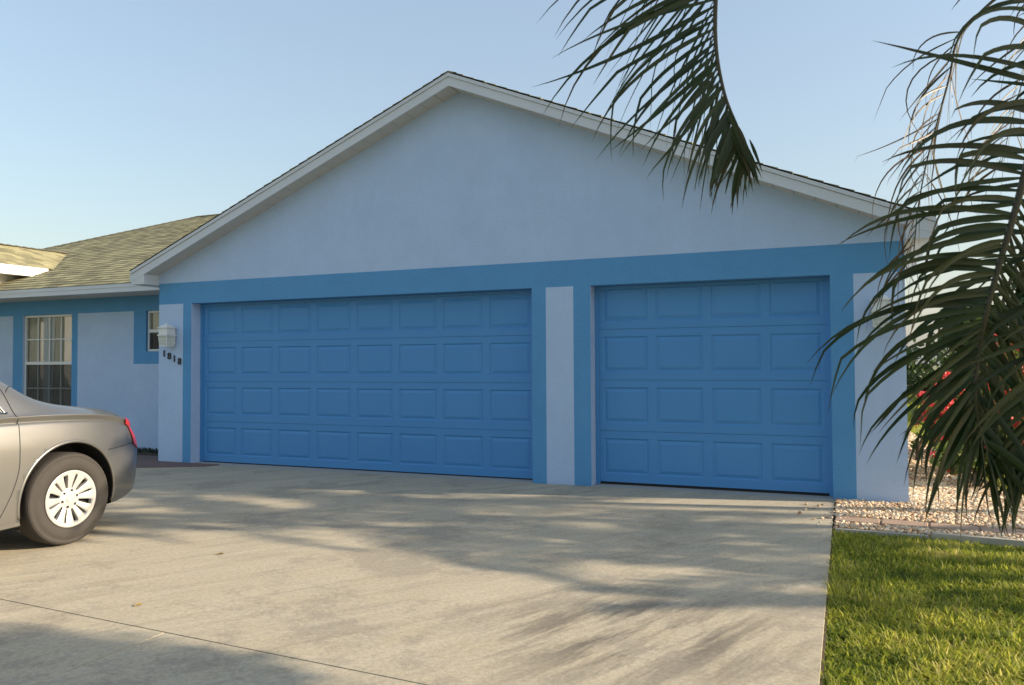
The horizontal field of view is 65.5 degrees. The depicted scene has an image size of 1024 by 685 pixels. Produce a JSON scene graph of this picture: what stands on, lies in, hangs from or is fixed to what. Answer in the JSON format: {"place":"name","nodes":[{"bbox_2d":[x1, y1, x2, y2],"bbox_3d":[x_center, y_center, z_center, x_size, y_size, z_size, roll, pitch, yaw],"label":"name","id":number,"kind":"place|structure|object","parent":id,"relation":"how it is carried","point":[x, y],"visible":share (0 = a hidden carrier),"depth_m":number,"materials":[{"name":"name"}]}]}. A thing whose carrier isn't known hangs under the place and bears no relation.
{"place":"outdoors","nodes":[
{"label":"outdoors","id":0,"kind":"place"},
{"bbox_2d":[136,455,218,467],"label":"brick path","id":1,"kind":"structure","parent":0,"point":[146,461],"depth_m":10.47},
{"bbox_2d":[0,465,833,684],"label":"driveway","id":2,"kind":"structure","parent":0,"point":[309,577],"depth_m":4.66,"materials":[{"name":"concrete"}]},
{"bbox_2d":[0,381,137,544],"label":"parked car","id":3,"kind":"object","parent":2,"relation":"on","point":[67,474],"visible":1,"depth_m":5.73,"materials":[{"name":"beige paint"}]},
{"bbox_2d":[0,0,1023,366],"label":"sky","id":4,"kind":"structure","parent":0,"point":[116,116],"materials":[{"name":"blue"}]},
{"bbox_2d":[195,462,832,499],"bbox_3d":[-0.564,1.600,9.187,7.945,0.102,0.320,-1,-2,23],"label":"garage apron","id":5,"kind":"object","parent":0,"point":[595,485],"visible":0.29,"depth_m":8.86,"materials":[{"name":"grey concrete"}]},
{"bbox_2d":[819,502,835,684],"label":"driveway base","id":6,"kind":"object","parent":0,"point":[823,649],"depth_m":3.92,"materials":[{"name":"grey concrete"}]},
{"bbox_2d":[797,431,1023,539],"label":"gravel","id":7,"kind":"structure","parent":0,"point":[943,510],"depth_m":6.87,"materials":[{"name":"beige gravel"}]},
{"bbox_2d":[835,516,879,524],"bbox_3d":[2.832,1.471,6.521,0.335,0.044,0.200,-1,-2,26],"label":"border paver","id":8,"kind":"object","parent":7,"relation":"on","point":[860,520],"visible":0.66,"depth_m":6.51,"materials":[{"name":"beige concrete"}]},
{"bbox_2d":[881,519,927,527],"bbox_3d":[3.140,1.462,6.362,0.335,0.044,0.200,-1,-2,27],"label":"border paver","id":9,"kind":"object","parent":7,"relation":"on","point":[890,522],"visible":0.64,"depth_m":6.34,"materials":[{"name":"beige concrete"}]},
{"bbox_2d":[910,432,922,459],"bbox_3d":[5.386,1.386,10.566,0.205,0.413,0.150,1,-2,-37],"label":"shrub","id":10,"kind":"object","parent":7,"relation":"on","point":[917,448],"visible":0.52,"depth_m":10.54,"materials":[{"name":"green plant"}]},
{"bbox_2d":[930,522,979,531],"bbox_3d":[3.449,1.456,6.207,0.335,0.044,0.200,-1,-2,27],"label":"border paver","id":11,"kind":"object","parent":7,"relation":"on","point":[952,526],"visible":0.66,"depth_m":6.20,"materials":[{"name":"beige concrete"}]},
{"bbox_2d":[919,371,1019,474],"bbox_3d":[5.184,0.917,9.033,1.091,1.272,1.314,-1,-2,23],"label":"flowering shrub","id":12,"kind":"object","parent":7,"relation":"on","point":[929,407],"visible":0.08,"depth_m":8.89,"materials":[{"name":"red plant"}]},
{"bbox_2d":[929,433,1023,486],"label":"flowering shrub","id":13,"kind":"object","parent":7,"relation":"on","point":[958,462],"visible":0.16,"depth_m":8.17,"materials":[{"name":"green plant"}]},
{"bbox_2d":[980,526,1023,535],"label":"border paver","id":14,"kind":"object","parent":7,"relation":"on","point":[1019,532],"visible":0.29,"depth_m":6.06,"materials":[{"name":"beige concrete"}]},
{"bbox_2d":[820,370,1023,684],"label":"lawn","id":15,"kind":"structure","parent":0,"point":[918,564],"depth_m":4.15,"materials":[{"name":"green plant"}]},
{"bbox_2d":[137,449,157,455],"bbox_3d":[-6.848,1.680,12.387,4.940,0.080,0.480,-1,-2,23],"label":"planting bed","id":16,"kind":"object","parent":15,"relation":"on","point":[148,453],"depth_m":11.53,"materials":[{"name":"brown soil"}]},
{"bbox_2d":[137,446,157,453],"bbox_3d":[-6.829,1.614,12.428,4.820,0.075,0.544,-1,-2,23],"label":"ground cover","id":17,"kind":"object","parent":16,"relation":"on","point":[139,449],"visible":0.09,"depth_m":11.75,"materials":[{"name":"green plant"}]},
{"bbox_2d":[0,71,937,502],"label":"house","id":18,"kind":"structure","parent":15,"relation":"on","point":[452,273],"depth_m":9.02,"materials":[{"name":"blue paint"}]},
{"bbox_2d":[24,314,71,405],"bbox_3d":[-7.580,0.360,13.059,1.146,1.623,0.073,-1,-2,23],"label":"window","id":19,"kind":"structure","parent":18,"relation":"in","point":[48,338],"depth_m":13.06,"materials":[{"name":"glass"}]},
{"bbox_2d":[148,311,158,350],"bbox_3d":[-5.302,-0.178,12.113,0.596,0.625,0.068,-1,-2,23],"label":"window","id":20,"kind":"structure","parent":18,"relation":"in","point":[153,316],"depth_m":12.19,"materials":[{"name":"white glass"}]},
{"bbox_2d":[157,323,176,346],"bbox_3d":[-4.631,-0.102,10.684,0.172,0.311,0.183,-1,-2,23],"label":"wall lantern","id":21,"kind":"object","parent":18,"relation":"attached to","point":[166,335],"depth_m":10.63,"materials":[{"name":"white glass"}]},
{"bbox_2d":[200,290,532,479],"bbox_3d":[-1.963,0.509,9.846,4.886,2.128,0.036,-1,-2,23],"label":"garage door","id":22,"kind":"structure","parent":18,"relation":"in","point":[438,384],"depth_m":9.72,"materials":[{"name":"blue paint"}]},
{"bbox_2d":[595,277,832,496],"bbox_3d":[2.007,0.441,8.181,2.376,2.132,0.036,-1,-2,23],"label":"garage door","id":23,"kind":"structure","parent":18,"relation":"in","point":[699,385],"depth_m":8.14,"materials":[{"name":"blue paint"}]},
{"bbox_2d":[870,295,890,327],"bbox_3d":[3.391,-0.295,7.322,0.172,0.311,0.183,-1,-2,23],"label":"wall lantern","id":24,"kind":"object","parent":18,"relation":"attached to","point":[876,322],"depth_m":7.25,"materials":[{"name":"white glass"}]},
{"bbox_2d":[534,0,1023,539],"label":"palm tree","id":25,"kind":"object","parent":15,"relation":"on","point":[972,418],"visible":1,"depth_m":2.10,"materials":[{"name":"green plant"}]},
{"bbox_2d":[835,528,928,539],"bbox_3d":[2.811,1.475,6.062,0.652,0.068,0.040,-1,-2,25],"label":"edging strip","id":26,"kind":"object","parent":15,"relation":"on","point":[883,533],"visible":0.46,"depth_m":6.05,"materials":[{"name":"concrete"}]},
{"bbox_2d":[906,333,956,378],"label":"distant trees","id":27,"kind":"object","parent":15,"relation":"on","point":[911,365],"visible":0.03,"depth_m":61.05,"materials":[{"name":"green plant"}]},
{"bbox_2d":[915,391,956,444],"bbox_3d":[6.168,1.127,11.307,1.134,0.966,0.771,1,-2,-35],"label":"flowering shrub","id":28,"kind":"object","parent":15,"relation":"on","point":[918,396],"visible":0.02,"depth_m":11.39,"materials":[{"name":"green plant"}]},
{"bbox_2d":[907,369,979,390],"bbox_3d":[19.564,1.627,32.057,14.665,1.166,1.766,-1,-2,23],"label":"hedge","id":29,"kind":"object","parent":15,"relation":"on","point":[917,378],"visible":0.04,"depth_m":32.77,"materials":[{"name":"green plant"}]},
{"bbox_2d":[932,532,1023,548],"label":"edging strip","id":30,"kind":"object","parent":15,"relation":"on","point":[998,541],"visible":0.53,"depth_m":5.75,"materials":[{"name":"concrete"}]},
{"bbox_2d":[937,282,1023,350],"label":"leafy tree","id":31,"kind":"object","parent":15,"relation":"on","point":[1019,294],"visible":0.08,"depth_m":27.05,"materials":[{"name":"green plant"}]},
{"bbox_2d":[960,301,1023,370],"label":"shrub","id":32,"kind":"object","parent":15,"relation":"on","point":[996,340],"visible":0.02,"depth_m":11.23,"materials":[{"name":"green plant"}]},
{"bbox_2d":[973,333,1023,442],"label":"flowering shrub","id":33,"kind":"object","parent":15,"relation":"on","point":[1017,355],"visible":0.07,"depth_m":9.42,"materials":[{"name":"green plant"}]}
]}

